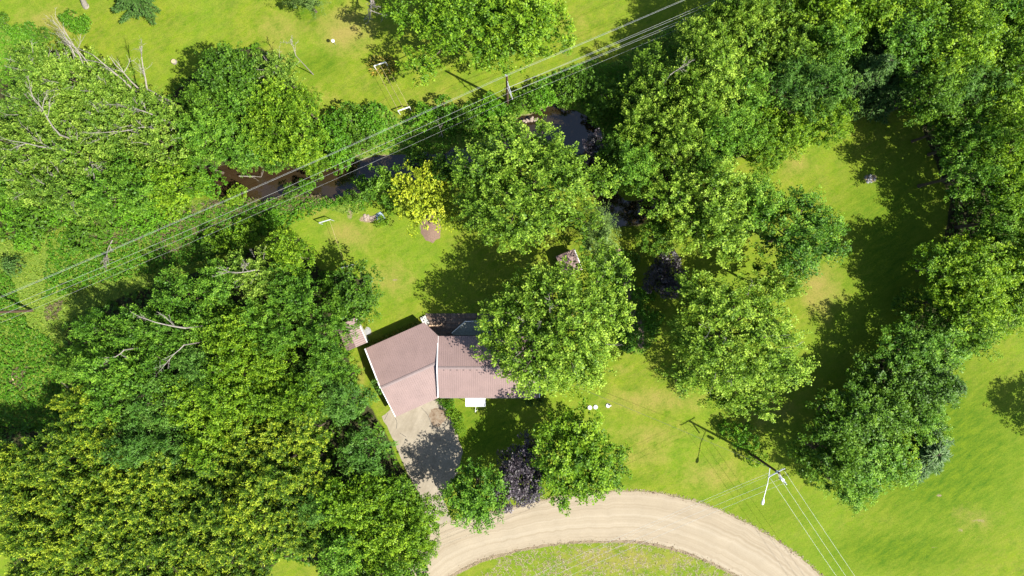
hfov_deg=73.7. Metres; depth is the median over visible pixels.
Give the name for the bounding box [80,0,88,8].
rock
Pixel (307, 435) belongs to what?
leafy tree
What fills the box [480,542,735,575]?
verge grass
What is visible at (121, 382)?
leafy tree
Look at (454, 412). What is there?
shrub
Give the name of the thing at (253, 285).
leafy tree
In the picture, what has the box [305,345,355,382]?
leafy tree
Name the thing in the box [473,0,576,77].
leafy tree
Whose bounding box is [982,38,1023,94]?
leafy tree
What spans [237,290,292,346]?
leafy tree
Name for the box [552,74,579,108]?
shrub
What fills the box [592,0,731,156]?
wood edge weeds
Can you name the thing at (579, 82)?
shrub
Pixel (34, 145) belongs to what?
dead branch
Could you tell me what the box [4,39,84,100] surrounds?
leafy tree
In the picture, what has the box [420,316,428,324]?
wooden step
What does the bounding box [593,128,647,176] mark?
leafy tree
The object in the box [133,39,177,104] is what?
dead branch
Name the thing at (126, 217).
shrub
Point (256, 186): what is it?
power line
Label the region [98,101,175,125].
dead branch
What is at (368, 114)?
shrub
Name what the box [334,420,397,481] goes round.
leafy tree
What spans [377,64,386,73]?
flowering plant
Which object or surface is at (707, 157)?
leafy tree
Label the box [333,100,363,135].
shrub
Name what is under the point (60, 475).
leafy tree
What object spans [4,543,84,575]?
leafy tree
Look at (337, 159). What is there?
shrub
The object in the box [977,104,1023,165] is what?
leafy tree
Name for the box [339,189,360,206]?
shrub
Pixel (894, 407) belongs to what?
leafy tree
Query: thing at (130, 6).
evergreen tree
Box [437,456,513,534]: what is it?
leafy tree
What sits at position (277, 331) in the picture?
leafy tree
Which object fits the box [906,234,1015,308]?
leafy tree
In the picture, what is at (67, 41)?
dead branch
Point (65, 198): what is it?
leafy tree
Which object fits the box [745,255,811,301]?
leafy tree
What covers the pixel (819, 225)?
leafy tree
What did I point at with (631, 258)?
shrub
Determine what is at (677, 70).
dead branch
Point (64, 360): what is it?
leafy tree
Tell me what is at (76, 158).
leafy tree
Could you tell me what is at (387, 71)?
flowering plant
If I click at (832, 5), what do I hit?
leafy tree
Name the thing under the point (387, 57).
flowering plant
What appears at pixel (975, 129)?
leafy tree
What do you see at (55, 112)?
leafy tree
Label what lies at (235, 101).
leafy tree
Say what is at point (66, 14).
shrub
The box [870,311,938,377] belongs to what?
leafy tree
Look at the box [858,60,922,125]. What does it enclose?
evergreen tree
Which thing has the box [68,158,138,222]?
leafy tree
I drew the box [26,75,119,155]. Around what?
dead branch
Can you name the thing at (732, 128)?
leafy tree
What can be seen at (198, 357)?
leafy tree
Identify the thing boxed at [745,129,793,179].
leafy tree
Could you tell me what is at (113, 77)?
leafy tree
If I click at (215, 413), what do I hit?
leafy tree
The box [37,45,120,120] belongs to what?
leafy tree
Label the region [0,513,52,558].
leafy tree
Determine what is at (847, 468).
leafy tree
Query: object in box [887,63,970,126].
leafy tree
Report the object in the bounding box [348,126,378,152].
shrub
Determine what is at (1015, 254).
leafy tree
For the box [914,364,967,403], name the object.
evergreen tree
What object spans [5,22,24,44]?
shrub
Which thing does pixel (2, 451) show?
leafy tree
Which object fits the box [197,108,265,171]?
leafy tree
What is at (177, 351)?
dead branch
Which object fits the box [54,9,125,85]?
dead branch
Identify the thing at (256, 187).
power line
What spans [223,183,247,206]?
shrub
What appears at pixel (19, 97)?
leafy tree
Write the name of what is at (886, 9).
leafy tree
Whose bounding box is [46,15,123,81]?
dead branch
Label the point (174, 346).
leafy tree
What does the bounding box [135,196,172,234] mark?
shrub
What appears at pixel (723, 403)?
leafy tree
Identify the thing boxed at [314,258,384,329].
leafy tree
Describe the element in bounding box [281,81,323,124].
leafy tree
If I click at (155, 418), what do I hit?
leafy tree
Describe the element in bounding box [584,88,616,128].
shrub
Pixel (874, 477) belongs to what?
leafy tree
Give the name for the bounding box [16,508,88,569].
leafy tree
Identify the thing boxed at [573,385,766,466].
service cable
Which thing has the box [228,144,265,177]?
leafy tree
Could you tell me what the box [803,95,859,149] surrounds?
leafy tree
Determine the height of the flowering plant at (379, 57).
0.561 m
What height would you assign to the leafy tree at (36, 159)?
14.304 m
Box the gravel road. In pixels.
[401,491,818,575]
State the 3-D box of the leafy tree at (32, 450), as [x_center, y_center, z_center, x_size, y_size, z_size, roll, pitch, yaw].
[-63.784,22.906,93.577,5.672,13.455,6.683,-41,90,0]
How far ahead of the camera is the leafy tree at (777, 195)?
88.85 m
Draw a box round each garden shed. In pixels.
[339,318,368,349]
[556,249,582,275]
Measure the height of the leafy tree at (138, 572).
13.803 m
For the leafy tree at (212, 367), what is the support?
on the ground at (962, 514)
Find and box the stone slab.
[364,327,370,334]
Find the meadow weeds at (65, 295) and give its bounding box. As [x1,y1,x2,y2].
[0,195,368,432]
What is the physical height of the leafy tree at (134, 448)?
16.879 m
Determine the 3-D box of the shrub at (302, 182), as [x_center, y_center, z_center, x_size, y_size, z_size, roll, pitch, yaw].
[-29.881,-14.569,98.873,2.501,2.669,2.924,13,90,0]
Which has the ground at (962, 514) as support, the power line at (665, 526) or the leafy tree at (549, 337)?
the leafy tree at (549, 337)
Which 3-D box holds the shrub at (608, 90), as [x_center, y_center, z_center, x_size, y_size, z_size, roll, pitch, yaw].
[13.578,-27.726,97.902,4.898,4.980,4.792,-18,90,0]
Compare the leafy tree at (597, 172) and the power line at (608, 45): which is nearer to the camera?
the power line at (608, 45)
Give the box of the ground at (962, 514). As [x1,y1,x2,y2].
[0,0,1023,575]
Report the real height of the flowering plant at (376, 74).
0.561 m
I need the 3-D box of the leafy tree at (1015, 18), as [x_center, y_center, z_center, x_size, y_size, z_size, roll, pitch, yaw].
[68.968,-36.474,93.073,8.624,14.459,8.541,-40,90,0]
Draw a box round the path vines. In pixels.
[575,238,655,353]
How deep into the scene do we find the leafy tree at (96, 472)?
89.26 m
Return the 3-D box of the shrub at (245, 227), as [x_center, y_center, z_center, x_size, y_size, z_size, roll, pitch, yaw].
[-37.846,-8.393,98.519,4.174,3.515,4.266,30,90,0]
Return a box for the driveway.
[382,398,462,529]
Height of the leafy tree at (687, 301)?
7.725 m
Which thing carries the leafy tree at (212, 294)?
on the ground at (962, 514)
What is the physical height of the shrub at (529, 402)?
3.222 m
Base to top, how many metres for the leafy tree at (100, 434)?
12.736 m
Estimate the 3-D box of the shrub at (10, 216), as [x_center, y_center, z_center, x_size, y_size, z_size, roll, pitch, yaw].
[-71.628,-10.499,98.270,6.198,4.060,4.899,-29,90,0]
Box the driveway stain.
[428,408,449,426]
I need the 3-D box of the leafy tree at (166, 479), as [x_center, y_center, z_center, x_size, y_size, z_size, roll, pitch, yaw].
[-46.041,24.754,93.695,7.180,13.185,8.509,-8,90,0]
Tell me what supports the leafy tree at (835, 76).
on the ground at (962, 514)
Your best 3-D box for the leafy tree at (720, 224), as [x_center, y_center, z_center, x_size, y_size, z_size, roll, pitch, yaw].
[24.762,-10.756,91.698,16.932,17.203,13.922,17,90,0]
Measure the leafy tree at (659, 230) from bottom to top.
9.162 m
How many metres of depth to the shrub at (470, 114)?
97.65 m
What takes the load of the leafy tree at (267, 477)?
on the ground at (962, 514)
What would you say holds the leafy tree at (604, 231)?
on the ground at (962, 514)
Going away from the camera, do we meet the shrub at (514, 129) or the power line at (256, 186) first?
the power line at (256, 186)
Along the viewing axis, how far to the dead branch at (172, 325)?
86.33 m
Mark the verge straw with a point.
(586, 542)
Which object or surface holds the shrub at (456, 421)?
on the ground at (962, 514)
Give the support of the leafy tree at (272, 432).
on the ground at (962, 514)
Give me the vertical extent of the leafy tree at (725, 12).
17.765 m
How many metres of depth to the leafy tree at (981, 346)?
90.60 m
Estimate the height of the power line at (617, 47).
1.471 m
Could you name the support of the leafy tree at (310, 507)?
on the ground at (962, 514)
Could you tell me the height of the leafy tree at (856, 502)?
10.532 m
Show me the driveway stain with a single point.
(437, 416)
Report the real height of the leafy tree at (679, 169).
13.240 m
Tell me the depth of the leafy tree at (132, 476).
88.87 m
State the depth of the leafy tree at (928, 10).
87.68 m
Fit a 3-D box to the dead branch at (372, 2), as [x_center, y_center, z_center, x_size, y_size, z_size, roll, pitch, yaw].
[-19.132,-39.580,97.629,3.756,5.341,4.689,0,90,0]
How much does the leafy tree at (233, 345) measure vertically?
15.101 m
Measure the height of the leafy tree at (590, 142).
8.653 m
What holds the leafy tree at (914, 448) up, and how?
on the ground at (962, 514)
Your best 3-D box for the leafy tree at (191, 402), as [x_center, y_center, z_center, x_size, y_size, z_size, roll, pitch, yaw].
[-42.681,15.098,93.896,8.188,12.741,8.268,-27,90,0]
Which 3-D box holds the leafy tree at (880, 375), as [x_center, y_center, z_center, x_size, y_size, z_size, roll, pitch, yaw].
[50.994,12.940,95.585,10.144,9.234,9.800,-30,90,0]
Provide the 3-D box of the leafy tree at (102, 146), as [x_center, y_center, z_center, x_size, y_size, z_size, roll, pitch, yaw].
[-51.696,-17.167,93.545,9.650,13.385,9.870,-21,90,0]
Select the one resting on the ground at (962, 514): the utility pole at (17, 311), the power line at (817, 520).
the utility pole at (17, 311)
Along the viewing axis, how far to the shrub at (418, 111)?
97.53 m
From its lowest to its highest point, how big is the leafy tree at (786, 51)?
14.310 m
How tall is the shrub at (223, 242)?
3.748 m
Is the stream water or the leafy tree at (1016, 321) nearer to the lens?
the leafy tree at (1016, 321)
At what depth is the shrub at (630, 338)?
98.63 m
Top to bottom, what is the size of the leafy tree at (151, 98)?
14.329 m
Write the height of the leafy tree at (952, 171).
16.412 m
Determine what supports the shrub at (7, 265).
on the ground at (962, 514)
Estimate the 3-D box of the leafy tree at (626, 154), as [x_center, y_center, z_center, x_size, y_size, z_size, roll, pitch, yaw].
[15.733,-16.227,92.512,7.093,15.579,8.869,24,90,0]
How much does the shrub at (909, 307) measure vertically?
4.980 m
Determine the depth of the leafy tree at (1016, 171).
87.63 m
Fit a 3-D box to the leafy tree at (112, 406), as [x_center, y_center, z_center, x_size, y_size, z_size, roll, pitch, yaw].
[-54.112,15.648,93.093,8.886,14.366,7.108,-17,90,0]
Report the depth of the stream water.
100.95 m
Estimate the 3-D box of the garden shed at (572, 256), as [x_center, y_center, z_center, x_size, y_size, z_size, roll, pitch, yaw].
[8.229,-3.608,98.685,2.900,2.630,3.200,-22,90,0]
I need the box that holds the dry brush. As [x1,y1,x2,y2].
[9,139,377,390]
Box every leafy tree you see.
[0,80,74,140]
[0,114,75,181]
[0,120,49,173]
[0,155,33,202]
[0,158,72,208]
[0,436,53,487]
[0,441,46,489]
[0,474,52,517]
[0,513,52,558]
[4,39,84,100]
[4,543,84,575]
[6,478,77,524]
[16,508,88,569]
[19,155,113,225]
[29,441,107,497]
[30,81,112,143]
[30,479,93,534]
[36,417,94,458]
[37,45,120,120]
[42,118,121,191]
[44,547,91,575]
[46,384,97,421]
[48,344,105,386]
[49,516,136,572]
[55,336,157,400]
[64,454,128,505]
[65,305,131,358]
[65,379,144,430]
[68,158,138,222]
[73,58,145,122]
[73,92,148,153]
[74,406,139,466]
[74,484,134,546]
[79,551,131,575]
[85,125,162,197]
[91,415,175,471]
[95,519,162,575]
[98,147,166,217]
[99,303,171,355]
[103,456,155,508]
[109,85,190,145]
[111,557,169,575]
[116,482,170,536]
[117,372,196,430]
[118,333,181,391]
[123,105,195,173]
[129,153,208,206]
[130,306,204,361]
[134,517,195,571]
[140,449,195,503]
[147,410,203,470]
[148,262,213,327]
[150,369,224,429]
[150,552,207,575]
[153,484,204,532]
[168,101,233,163]
[170,341,222,395]
[174,448,229,503]
[175,76,231,117]
[175,510,226,567]
[177,138,224,184]
[178,298,229,350]
[180,406,239,474]
[182,485,238,535]
[189,257,244,316]
[191,40,265,107]
[193,342,273,397]
[194,371,262,443]
[194,550,241,575]
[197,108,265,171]
[200,305,263,368]
[204,513,265,574]
[210,68,268,129]
[212,455,259,496]
[221,414,272,464]
[223,243,287,303]
[223,475,280,539]
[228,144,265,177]
[231,546,277,575]
[232,371,292,428]
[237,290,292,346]
[238,441,304,499]
[239,110,296,165]
[242,339,299,390]
[246,73,299,132]
[246,507,295,566]
[247,46,305,98]
[251,316,310,360]
[253,414,299,460]
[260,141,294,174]
[260,479,312,528]
[261,110,333,167]
[261,261,320,322]
[262,225,318,287]
[271,372,328,426]
[274,515,322,559]
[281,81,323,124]
[281,448,332,495]
[282,0,330,18]
[286,408,333,457]
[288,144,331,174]
[288,360,341,416]
[295,473,336,528]
[296,302,359,357]
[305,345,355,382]
[308,467,390,540]
[313,519,376,575]
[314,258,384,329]
[319,378,381,426]
[322,553,368,575]
[329,358,364,394]
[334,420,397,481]
[342,499,431,573]
[353,163,401,215]
[358,474,419,533]
[358,548,425,575]
[380,0,510,88]
[387,154,457,238]
[395,492,447,540]
[398,524,440,569]
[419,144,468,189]
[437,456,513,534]
[445,113,620,254]
[470,237,636,400]
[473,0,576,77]
[489,429,548,513]
[527,395,632,516]
[579,200,621,271]
[582,128,608,163]
[585,152,616,196]
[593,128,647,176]
[605,133,659,197]
[614,96,679,164]
[618,39,706,117]
[629,132,705,206]
[635,153,766,270]
[635,213,678,257]
[642,248,688,299]
[654,88,724,160]
[654,267,820,408]
[657,35,746,130]
[671,3,742,71]
[678,282,732,308]
[685,135,722,179]
[696,105,768,161]
[697,0,782,37]
[697,373,787,422]
[709,3,795,90]
[709,170,788,234]
[716,58,781,120]
[734,99,790,154]
[737,0,825,54]
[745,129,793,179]
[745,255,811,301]
[749,184,852,283]
[754,8,831,74]
[759,53,832,119]
[768,102,821,163]
[777,47,863,123]
[785,418,874,490]
[789,0,867,52]
[796,4,866,82]
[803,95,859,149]
[805,379,887,467]
[818,470,877,516]
[822,428,923,502]
[833,0,906,40]
[843,343,920,416]
[844,382,920,457]
[865,420,926,489]
[868,7,961,81]
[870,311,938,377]
[879,0,951,38]
[880,348,967,418]
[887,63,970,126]
[889,0,1010,89]
[894,389,954,447]
[901,308,976,373]
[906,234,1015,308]
[911,111,977,152]
[913,0,997,42]
[914,271,963,329]
[917,135,1008,203]
[923,261,1016,349]
[927,101,1015,167]
[928,59,1020,122]
[941,308,1005,362]
[949,10,1023,88]
[949,151,1023,221]
[952,221,1023,306]
[954,188,1023,254]
[960,49,1023,133]
[969,0,1023,40]
[975,263,1023,338]
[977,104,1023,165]
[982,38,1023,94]
[993,201,1023,247]
[996,232,1023,312]
[998,0,1023,38]
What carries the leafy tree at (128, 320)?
on the ground at (962, 514)
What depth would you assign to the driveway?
99.98 m
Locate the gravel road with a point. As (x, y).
(728, 542)
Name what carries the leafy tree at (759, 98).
on the ground at (962, 514)
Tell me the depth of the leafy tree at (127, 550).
88.46 m
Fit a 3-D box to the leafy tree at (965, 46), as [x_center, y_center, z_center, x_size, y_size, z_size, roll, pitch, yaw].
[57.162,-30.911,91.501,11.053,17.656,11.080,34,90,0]
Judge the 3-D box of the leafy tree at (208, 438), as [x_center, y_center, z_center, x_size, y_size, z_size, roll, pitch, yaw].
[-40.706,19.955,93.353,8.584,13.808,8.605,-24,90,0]
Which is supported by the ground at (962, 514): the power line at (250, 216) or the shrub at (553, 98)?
the shrub at (553, 98)
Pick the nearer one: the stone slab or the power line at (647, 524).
the power line at (647, 524)
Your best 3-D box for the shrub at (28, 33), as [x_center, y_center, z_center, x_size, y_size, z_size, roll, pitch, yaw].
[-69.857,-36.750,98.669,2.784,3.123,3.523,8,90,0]
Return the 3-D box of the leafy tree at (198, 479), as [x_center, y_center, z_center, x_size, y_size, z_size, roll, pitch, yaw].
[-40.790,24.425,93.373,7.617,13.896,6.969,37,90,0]
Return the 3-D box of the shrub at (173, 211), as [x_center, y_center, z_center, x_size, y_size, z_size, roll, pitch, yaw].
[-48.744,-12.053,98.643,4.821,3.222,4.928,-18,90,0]
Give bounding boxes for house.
[365,323,539,416]
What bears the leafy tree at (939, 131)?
on the ground at (962, 514)
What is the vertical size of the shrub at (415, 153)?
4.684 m
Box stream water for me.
[154,3,944,227]
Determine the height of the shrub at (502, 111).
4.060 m
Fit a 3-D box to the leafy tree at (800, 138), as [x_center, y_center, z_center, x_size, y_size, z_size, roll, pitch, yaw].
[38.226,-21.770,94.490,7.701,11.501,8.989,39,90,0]
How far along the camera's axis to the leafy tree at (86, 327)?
89.67 m
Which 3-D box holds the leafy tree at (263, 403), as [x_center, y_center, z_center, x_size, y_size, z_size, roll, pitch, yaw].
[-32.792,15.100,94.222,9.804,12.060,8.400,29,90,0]
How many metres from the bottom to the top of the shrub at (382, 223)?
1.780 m
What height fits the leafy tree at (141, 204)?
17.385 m
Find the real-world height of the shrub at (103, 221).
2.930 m
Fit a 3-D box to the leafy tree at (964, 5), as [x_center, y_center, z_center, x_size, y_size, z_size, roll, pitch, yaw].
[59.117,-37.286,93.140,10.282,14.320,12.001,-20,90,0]
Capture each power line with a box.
[0,93,507,315]
[1,90,501,309]
[2,77,499,295]
[3,101,506,321]
[5,77,502,295]
[509,0,683,74]
[510,3,706,86]
[512,3,726,91]
[513,3,712,85]
[514,1,724,90]
[534,473,767,575]
[546,474,771,573]
[558,478,781,573]
[570,483,783,575]
[785,472,854,575]
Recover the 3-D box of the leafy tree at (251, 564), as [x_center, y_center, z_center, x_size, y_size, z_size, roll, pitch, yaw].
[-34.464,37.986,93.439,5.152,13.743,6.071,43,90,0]
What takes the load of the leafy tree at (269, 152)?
on the ground at (962, 514)
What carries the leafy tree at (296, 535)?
on the ground at (962, 514)
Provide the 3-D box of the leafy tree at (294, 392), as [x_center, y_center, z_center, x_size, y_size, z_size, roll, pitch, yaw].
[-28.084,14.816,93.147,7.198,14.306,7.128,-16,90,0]
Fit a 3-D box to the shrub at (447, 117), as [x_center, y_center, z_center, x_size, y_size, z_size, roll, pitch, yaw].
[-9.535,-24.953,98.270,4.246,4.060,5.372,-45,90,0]
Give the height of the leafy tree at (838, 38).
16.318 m
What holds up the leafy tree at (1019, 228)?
on the ground at (962, 514)
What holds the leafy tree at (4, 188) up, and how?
on the ground at (962, 514)
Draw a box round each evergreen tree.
[111,0,160,25]
[822,52,897,119]
[830,21,896,62]
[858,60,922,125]
[876,411,954,486]
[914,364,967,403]
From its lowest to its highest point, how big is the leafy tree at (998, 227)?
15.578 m
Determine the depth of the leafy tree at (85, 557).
87.89 m
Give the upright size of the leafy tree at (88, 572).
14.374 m
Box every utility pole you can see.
[0,309,33,312]
[505,74,512,103]
[748,451,786,504]
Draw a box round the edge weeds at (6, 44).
[0,23,50,208]
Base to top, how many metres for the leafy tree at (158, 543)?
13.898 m
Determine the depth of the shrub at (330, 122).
97.28 m
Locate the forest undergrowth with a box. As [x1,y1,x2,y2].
[0,0,1023,575]
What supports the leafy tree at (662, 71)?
on the ground at (962, 514)
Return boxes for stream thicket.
[317,59,631,165]
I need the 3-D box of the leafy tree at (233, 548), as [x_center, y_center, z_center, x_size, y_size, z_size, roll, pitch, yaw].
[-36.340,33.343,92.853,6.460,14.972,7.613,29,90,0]
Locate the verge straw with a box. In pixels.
[451,488,824,575]
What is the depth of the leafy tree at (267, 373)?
89.93 m
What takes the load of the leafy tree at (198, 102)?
on the ground at (962, 514)
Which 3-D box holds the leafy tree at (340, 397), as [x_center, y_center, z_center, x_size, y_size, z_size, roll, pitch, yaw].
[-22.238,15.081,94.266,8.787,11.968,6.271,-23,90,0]
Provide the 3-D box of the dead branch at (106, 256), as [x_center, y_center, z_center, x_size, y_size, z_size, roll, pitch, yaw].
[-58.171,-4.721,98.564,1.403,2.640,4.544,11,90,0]
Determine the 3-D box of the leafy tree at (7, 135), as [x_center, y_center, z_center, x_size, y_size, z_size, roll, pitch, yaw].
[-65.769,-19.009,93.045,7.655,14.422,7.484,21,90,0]
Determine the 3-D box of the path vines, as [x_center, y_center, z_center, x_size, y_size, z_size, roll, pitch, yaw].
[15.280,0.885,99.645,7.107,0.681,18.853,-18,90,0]
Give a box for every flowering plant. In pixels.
[364,58,374,67]
[371,55,378,64]
[371,66,379,76]
[374,53,385,63]
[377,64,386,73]
[378,54,388,65]
[382,54,391,64]
[383,66,393,74]
[386,63,398,72]
[388,57,396,66]
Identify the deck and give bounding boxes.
[452,320,522,335]
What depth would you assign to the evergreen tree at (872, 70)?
91.13 m
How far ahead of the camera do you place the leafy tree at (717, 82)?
87.16 m
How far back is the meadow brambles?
99.50 m
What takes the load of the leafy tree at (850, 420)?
on the ground at (962, 514)
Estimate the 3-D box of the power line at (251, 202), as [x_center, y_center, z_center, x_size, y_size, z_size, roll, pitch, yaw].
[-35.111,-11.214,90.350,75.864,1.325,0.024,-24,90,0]
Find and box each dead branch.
[0,134,108,163]
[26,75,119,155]
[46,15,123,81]
[53,22,136,90]
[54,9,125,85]
[65,38,167,107]
[82,126,176,143]
[85,164,146,196]
[98,55,169,104]
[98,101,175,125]
[100,240,113,269]
[103,345,151,363]
[131,312,212,328]
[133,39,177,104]
[154,341,205,376]
[212,263,286,276]
[283,36,313,74]
[364,0,386,22]
[653,59,692,96]
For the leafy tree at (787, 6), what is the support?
on the ground at (962, 514)
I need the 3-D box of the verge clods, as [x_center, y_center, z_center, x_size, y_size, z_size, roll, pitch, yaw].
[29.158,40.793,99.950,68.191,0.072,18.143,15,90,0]
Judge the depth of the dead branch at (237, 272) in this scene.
86.40 m
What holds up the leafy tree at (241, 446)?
on the ground at (962, 514)
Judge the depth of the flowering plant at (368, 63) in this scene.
99.71 m
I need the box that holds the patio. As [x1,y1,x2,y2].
[424,313,517,335]
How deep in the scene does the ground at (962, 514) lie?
100.00 m
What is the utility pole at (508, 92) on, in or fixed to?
on the ground at (962, 514)
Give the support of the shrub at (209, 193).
on the ground at (962, 514)
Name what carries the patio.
on the ground at (962, 514)
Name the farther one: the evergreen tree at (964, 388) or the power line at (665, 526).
the evergreen tree at (964, 388)
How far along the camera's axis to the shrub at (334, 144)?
97.92 m
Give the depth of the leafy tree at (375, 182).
94.20 m
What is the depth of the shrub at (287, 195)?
98.70 m
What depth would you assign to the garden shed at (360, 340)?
97.44 m
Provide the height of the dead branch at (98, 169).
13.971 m
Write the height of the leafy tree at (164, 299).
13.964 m
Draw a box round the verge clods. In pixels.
[471,489,822,574]
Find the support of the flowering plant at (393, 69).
on the ground at (962, 514)
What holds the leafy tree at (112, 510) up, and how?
on the ground at (962, 514)
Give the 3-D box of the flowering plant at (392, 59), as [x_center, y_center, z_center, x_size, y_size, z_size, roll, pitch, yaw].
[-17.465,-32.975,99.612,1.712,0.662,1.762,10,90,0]
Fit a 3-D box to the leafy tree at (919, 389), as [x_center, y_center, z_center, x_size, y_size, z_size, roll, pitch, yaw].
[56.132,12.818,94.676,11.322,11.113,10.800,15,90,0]
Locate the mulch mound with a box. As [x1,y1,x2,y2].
[421,214,440,242]
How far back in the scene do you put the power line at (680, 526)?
89.04 m
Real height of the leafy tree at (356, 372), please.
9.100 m
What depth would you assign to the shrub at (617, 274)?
98.63 m
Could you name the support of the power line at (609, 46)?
attached to the utility pole at (508, 92)
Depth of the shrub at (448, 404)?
98.55 m
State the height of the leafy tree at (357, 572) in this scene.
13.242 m
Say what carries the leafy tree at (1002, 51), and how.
on the ground at (962, 514)
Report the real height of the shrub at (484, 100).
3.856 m
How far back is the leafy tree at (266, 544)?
89.76 m
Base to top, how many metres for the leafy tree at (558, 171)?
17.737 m
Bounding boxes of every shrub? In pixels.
[0,11,11,32]
[0,198,40,231]
[0,255,26,276]
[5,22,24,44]
[12,205,55,241]
[13,226,44,253]
[19,21,37,44]
[33,26,57,43]
[42,193,76,227]
[57,8,77,30]
[63,207,103,254]
[69,13,92,34]
[87,203,126,237]
[110,197,148,230]
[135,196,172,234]
[156,195,191,222]
[176,169,208,199]
[195,170,227,199]
[197,236,220,266]
[203,227,243,255]
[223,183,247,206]
[233,215,260,245]
[260,208,285,227]
[282,182,296,199]
[296,178,315,196]
[305,158,325,181]
[313,106,346,142]
[320,123,353,168]
[321,147,350,175]
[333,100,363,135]
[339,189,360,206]
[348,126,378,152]
[350,174,368,189]
[355,100,387,137]
[373,215,388,228]
[404,138,432,170]
[408,101,441,132]
[429,94,458,134]
[435,398,447,404]
[441,398,454,412]
[445,408,463,419]
[450,415,464,428]
[452,100,481,129]
[452,423,466,434]
[472,90,505,120]
[484,102,521,132]
[505,119,519,137]
[508,88,537,116]
[525,398,534,406]
[527,76,557,114]
[534,397,544,406]
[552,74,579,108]
[559,70,600,98]
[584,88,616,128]
[593,77,623,109]
[595,258,621,278]
[605,285,629,312]
[617,321,641,353]
[622,251,640,266]
[630,285,656,304]
[637,305,665,334]
[718,418,759,449]
[744,446,768,467]
[890,287,923,322]
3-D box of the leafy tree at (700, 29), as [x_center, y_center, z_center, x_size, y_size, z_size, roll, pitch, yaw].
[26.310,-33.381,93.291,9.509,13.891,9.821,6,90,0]
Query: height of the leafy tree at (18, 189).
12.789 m
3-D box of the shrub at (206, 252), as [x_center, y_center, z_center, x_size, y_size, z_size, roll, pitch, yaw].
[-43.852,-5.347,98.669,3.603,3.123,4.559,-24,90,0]
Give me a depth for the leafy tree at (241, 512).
87.22 m
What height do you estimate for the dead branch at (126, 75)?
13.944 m
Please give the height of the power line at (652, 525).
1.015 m
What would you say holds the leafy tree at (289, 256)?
on the ground at (962, 514)
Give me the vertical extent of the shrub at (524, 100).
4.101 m
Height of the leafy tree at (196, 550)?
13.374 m
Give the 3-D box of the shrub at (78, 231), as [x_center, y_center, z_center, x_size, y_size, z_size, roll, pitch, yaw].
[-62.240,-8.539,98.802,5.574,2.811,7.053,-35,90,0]
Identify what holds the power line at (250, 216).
attached to the utility pole at (17, 311)
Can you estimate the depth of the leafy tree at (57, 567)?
90.02 m
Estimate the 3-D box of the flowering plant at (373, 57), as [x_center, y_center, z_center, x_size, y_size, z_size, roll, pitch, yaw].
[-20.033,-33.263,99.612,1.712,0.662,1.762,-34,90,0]
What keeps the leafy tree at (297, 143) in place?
on the ground at (962, 514)
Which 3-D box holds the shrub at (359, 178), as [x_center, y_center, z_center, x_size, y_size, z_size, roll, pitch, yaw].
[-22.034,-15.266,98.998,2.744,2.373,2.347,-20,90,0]
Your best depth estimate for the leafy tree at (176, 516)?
89.91 m
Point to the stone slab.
(367, 330)
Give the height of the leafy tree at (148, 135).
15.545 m
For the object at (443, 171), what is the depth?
92.93 m
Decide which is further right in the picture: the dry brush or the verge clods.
the verge clods
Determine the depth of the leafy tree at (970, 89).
88.90 m
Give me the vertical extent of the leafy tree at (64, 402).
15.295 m
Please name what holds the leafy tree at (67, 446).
on the ground at (962, 514)
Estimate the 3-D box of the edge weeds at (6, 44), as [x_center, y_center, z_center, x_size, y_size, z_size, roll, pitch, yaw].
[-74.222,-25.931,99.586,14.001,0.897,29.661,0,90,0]
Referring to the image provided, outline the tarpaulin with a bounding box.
[376,211,385,221]
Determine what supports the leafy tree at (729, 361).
on the ground at (962, 514)
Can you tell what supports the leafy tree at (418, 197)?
on the ground at (962, 514)
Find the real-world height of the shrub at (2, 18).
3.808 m
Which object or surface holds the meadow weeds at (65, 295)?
on the ground at (962, 514)
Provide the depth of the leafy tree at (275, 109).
91.01 m
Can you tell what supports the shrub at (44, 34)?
on the ground at (962, 514)
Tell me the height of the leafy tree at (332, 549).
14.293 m
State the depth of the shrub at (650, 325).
98.62 m
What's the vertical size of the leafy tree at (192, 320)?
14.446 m
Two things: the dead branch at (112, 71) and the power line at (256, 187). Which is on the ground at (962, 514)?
the dead branch at (112, 71)
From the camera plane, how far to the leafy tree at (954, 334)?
90.86 m
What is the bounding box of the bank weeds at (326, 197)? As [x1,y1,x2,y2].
[183,193,373,219]
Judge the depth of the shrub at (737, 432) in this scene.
97.35 m
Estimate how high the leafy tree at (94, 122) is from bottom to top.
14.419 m
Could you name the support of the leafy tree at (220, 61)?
on the ground at (962, 514)
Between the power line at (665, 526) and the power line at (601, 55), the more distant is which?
the power line at (601, 55)
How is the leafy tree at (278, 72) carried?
on the ground at (962, 514)
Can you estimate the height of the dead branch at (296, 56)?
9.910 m
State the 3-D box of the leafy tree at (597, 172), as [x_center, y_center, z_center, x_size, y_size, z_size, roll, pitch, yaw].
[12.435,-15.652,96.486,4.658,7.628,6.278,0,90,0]
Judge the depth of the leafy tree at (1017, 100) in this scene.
88.42 m
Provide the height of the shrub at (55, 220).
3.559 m
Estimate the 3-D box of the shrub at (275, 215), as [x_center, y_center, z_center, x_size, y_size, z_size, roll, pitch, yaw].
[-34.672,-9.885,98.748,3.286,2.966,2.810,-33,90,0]
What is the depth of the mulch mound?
99.84 m
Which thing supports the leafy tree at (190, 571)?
on the ground at (962, 514)
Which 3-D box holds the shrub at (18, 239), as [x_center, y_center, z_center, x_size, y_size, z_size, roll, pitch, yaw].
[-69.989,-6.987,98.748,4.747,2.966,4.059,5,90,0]
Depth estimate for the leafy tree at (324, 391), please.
91.23 m
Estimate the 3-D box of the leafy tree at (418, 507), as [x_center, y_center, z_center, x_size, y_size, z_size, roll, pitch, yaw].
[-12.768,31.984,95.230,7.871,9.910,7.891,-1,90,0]
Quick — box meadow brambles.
[0,198,343,433]

